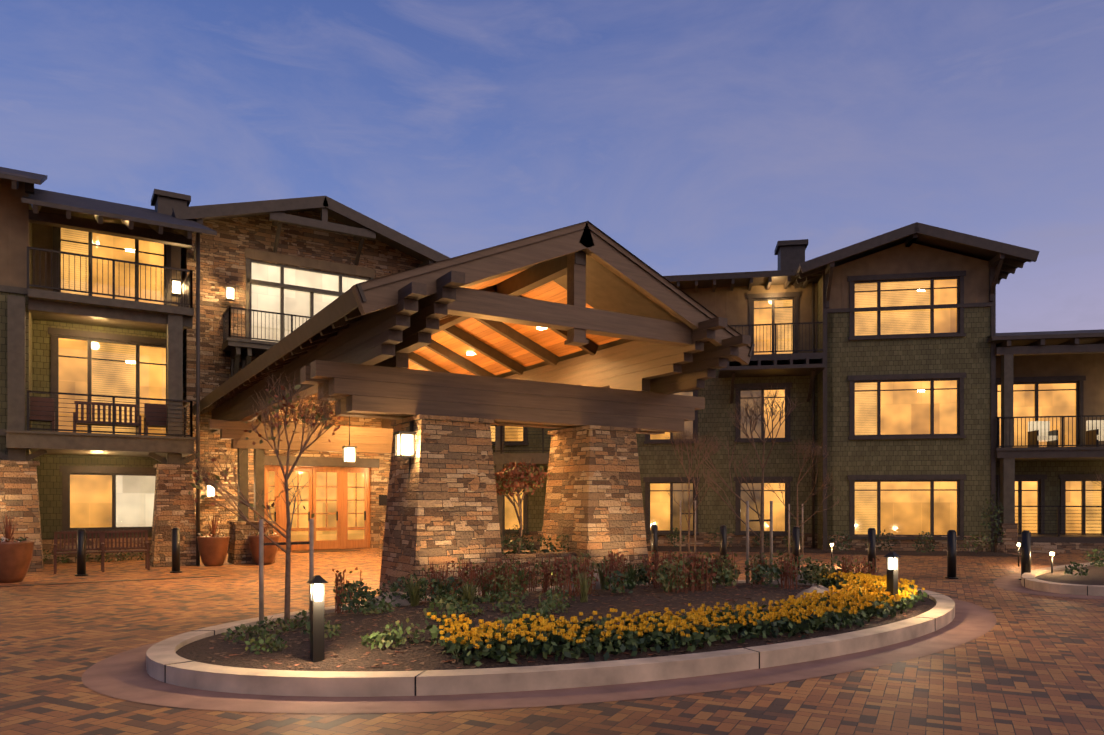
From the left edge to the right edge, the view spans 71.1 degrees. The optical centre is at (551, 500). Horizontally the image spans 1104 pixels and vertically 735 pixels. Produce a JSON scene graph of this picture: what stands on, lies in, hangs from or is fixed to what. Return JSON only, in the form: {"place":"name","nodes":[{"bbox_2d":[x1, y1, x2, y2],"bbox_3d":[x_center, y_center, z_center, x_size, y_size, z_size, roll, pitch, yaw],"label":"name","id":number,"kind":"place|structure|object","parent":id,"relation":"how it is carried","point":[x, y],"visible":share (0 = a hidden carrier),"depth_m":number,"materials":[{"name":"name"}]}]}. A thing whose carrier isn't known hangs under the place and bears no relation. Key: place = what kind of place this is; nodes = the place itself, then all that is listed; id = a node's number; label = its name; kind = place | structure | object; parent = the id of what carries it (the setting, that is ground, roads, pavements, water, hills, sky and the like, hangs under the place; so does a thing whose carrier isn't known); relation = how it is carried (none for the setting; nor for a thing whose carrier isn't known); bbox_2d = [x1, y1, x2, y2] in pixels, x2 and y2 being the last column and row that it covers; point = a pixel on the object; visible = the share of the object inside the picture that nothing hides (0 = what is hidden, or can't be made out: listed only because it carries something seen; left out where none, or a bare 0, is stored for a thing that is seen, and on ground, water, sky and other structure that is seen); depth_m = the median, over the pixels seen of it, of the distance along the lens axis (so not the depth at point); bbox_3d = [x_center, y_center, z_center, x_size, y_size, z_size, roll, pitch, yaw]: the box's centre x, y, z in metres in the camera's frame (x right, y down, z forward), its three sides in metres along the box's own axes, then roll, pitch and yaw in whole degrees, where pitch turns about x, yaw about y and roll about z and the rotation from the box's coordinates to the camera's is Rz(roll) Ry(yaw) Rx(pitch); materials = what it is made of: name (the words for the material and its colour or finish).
{"place":"outdoors","nodes":[
{"label":"outdoors","id":0,"kind":"place"},
{"bbox_2d":[0,167,449,572],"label":"building","id":1,"kind":"structure","parent":0,"point":[92,309],"depth_m":20.51,"materials":[{"name":"stone"}]},
{"bbox_2d":[29,397,166,434],"bbox_3d":[-11.556,-2.006,18.777,4.147,0.950,1.115,0,0,-39],"label":"balcony furniture","id":2,"kind":"object","parent":1,"relation":"on","point":[161,414],"visible":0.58,"depth_m":19.39,"materials":[{"name":"brown wood"}]},
{"bbox_2d":[170,279,416,496],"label":"wall lamps","id":3,"kind":"object","parent":1,"relation":"attached to","point":[404,444],"visible":0.85,"depth_m":18.35,"materials":[{"name":"white glass"}]},
{"bbox_2d":[193,221,754,453],"bbox_3d":[-3.363,-2.827,18.319,7.650,2.948,16.000,0,0,-32],"label":"porte cochere","id":4,"kind":"object","parent":1,"relation":"attached to","point":[585,323],"visible":0.92,"depth_m":13.05,"materials":[{"name":"brown wood"}]},
{"bbox_2d":[0,548,1103,734],"bbox_3d":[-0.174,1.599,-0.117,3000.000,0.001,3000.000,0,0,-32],"label":"ground","id":5,"kind":"structure","parent":0,"point":[1029,664],"depth_m":7.04,"materials":[{"name":"brown brick"}]},
{"bbox_2d":[0,514,34,582],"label":"pot","id":6,"kind":"object","parent":5,"relation":"on","point":[16,555],"visible":1,"depth_m":15.05,"materials":[{"name":"ceramic"}]},
{"bbox_2d":[54,530,149,573],"bbox_3d":[-10.197,1.144,17.537,1.860,0.910,0.540,0,0,-32],"label":"bench","id":7,"kind":"object","parent":5,"relation":"on","point":[102,548],"visible":0.92,"depth_m":17.72,"materials":[{"name":"brown wood"}]},
{"bbox_2d":[197,516,229,565],"bbox_3d":[-8.358,0.917,19.073,0.756,1.365,0.745,0,0,-32],"label":"pot","id":8,"kind":"object","parent":5,"relation":"on","point":[212,548],"visible":1,"depth_m":18.84,"materials":[{"name":"ceramic"}]},
{"bbox_2d":[248,516,279,564],"bbox_3d":[-7.278,0.920,19.517,0.756,1.358,0.745,0,0,-32],"label":"pot","id":9,"kind":"object","parent":5,"relation":"on","point":[270,551],"visible":0.69,"depth_m":19.29,"materials":[{"name":"ceramic"}]},
{"bbox_2d":[0,233,814,586],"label":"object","id":10,"kind":"object","parent":5,"relation":"on","point":[382,499],"visible":0.42,"depth_m":19.06,"materials":[{"name":"black"}]},
{"bbox_2d":[379,414,648,595],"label":"stone piers","id":11,"kind":"structure","parent":5,"relation":"on","point":[442,507],"depth_m":12.57,"materials":[{"name":"brown stone"}]},
{"bbox_2d":[495,458,568,554],"bbox_3d":[-0.520,0.119,13.669,2.061,1.765,1.096,0,0,-32],"label":"tree","id":12,"kind":"object","parent":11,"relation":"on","point":[518,479],"visible":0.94,"depth_m":13.50,"materials":[{"name":"brown plant"}]},
{"bbox_2d":[43,493,1020,562],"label":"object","id":13,"kind":"object","parent":5,"relation":"on","point":[836,551],"visible":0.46,"depth_m":23.75,"materials":[{"name":"green plant"}]},
{"bbox_2d":[81,580,995,713],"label":"island","id":14,"kind":"structure","parent":5,"relation":"on","point":[181,671],"depth_m":7.05,"materials":[{"name":"concrete"}]},
{"bbox_2d":[183,370,345,626],"bbox_3d":[-3.539,-0.017,9.349,1.695,3.022,1.724,0,0,-32],"label":"island tree","id":15,"kind":"object","parent":14,"relation":"on","point":[326,411],"visible":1,"depth_m":9.14,"materials":[{"name":"brown plant"}]},
{"bbox_2d":[306,575,327,662],"bbox_3d":[-2.125,1.082,6.997,0.160,0.820,0.160,0,0,-32],"label":"bollard light","id":16,"kind":"object","parent":14,"relation":"on","point":[317,626],"visible":0.94,"depth_m":6.96,"materials":[{"name":"black metal"}]},
{"bbox_2d":[207,550,929,670],"bbox_3d":[1.060,1.086,10.212,10.377,0.777,5.230,0,0,-32],"label":"island planting","id":17,"kind":"object","parent":14,"relation":"on","point":[851,597],"visible":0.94,"depth_m":9.10,"materials":[{"name":"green plant"}]},
{"bbox_2d":[693,382,802,583],"bbox_3d":[3.156,-0.250,13.194,1.432,3.437,2.244,0,0,-32],"label":"island tree","id":18,"kind":"object","parent":14,"relation":"on","point":[761,520],"visible":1,"depth_m":13.12,"materials":[{"name":"brown plant"}]},
{"bbox_2d":[884,552,900,610],"bbox_3d":[4.460,1.077,10.127,0.160,0.820,0.160,0,0,-32],"label":"bollard light","id":19,"kind":"object","parent":14,"relation":"on","point":[892,579],"visible":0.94,"depth_m":10.09,"materials":[{"name":"black metal"}]},
{"bbox_2d":[75,524,1030,579],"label":"bollards","id":20,"kind":"object","parent":5,"relation":"on","point":[951,552],"visible":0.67,"depth_m":17.01,"materials":[{"name":"black metal"}]},
{"bbox_2d":[666,427,723,554],"bbox_3d":[4.207,-0.292,22.859,1.742,3.882,2.933,0,0,8],"label":"bare tree","id":21,"kind":"object","parent":5,"relation":"on","point":[687,453],"visible":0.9,"depth_m":22.75,"materials":[{"name":"brown plant"}]},
{"bbox_2d":[490,222,1103,553],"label":"building","id":22,"kind":"structure","parent":5,"relation":"on","point":[942,407],"depth_m":24.93,"materials":[{"name":"stone"}]},
{"bbox_2d":[764,439,839,555],"bbox_3d":[7.395,-0.106,22.084,2.491,3.510,1.467,0,0,-18],"label":"bare tree","id":23,"kind":"object","parent":5,"relation":"on","point":[808,455],"visible":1,"depth_m":22.39,"materials":[{"name":"brown plant"}]},
{"bbox_2d":[830,542,833,564],"bbox_3d":[6.812,1.299,18.816,0.133,0.600,0.140,0,0,-32],"label":"path light","id":24,"kind":"object","parent":5,"relation":"on","point":[831,544],"visible":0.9,"depth_m":18.80,"materials":[{"name":"black metal"}]},
{"bbox_2d":[1016,542,1020,565],"bbox_3d":[11.391,1.299,18.863,0.133,0.600,0.140,0,0,-32],"label":"path light","id":25,"kind":"object","parent":5,"relation":"on","point":[1018,544],"visible":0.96,"depth_m":18.85,"materials":[{"name":"black metal"}]},
{"bbox_2d":[993,562,1103,598],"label":"planter","id":26,"kind":"object","parent":5,"relation":"on","point":[1057,582],"visible":0.79,"depth_m":14.03,"materials":[{"name":"concrete"}]},
{"bbox_2d":[1049,550,1054,572],"bbox_3d":[10.056,1.299,15.541,0.133,0.600,0.140,0,0,-32],"label":"path light","id":27,"kind":"object","parent":26,"relation":"on","point":[1051,553],"visible":0.92,"depth_m":15.52,"materials":[{"name":"black metal"}]},
{"bbox_2d":[1064,548,1103,575],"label":"planter plants","id":28,"kind":"object","parent":26,"relation":"on","point":[1072,568],"visible":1,"depth_m":15.78,"materials":[{"name":"green plant"}]},
{"bbox_2d":[1084,436,1103,487],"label":"tree","id":29,"kind":"object","parent":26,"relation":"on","point":[1098,478],"visible":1,"depth_m":17.77,"materials":[{"name":"green plant"}]},
{"bbox_2d":[0,0,1103,332],"label":"sky","id":30,"kind":"structure","parent":0,"point":[698,136],"materials":[{"name":"blue"}]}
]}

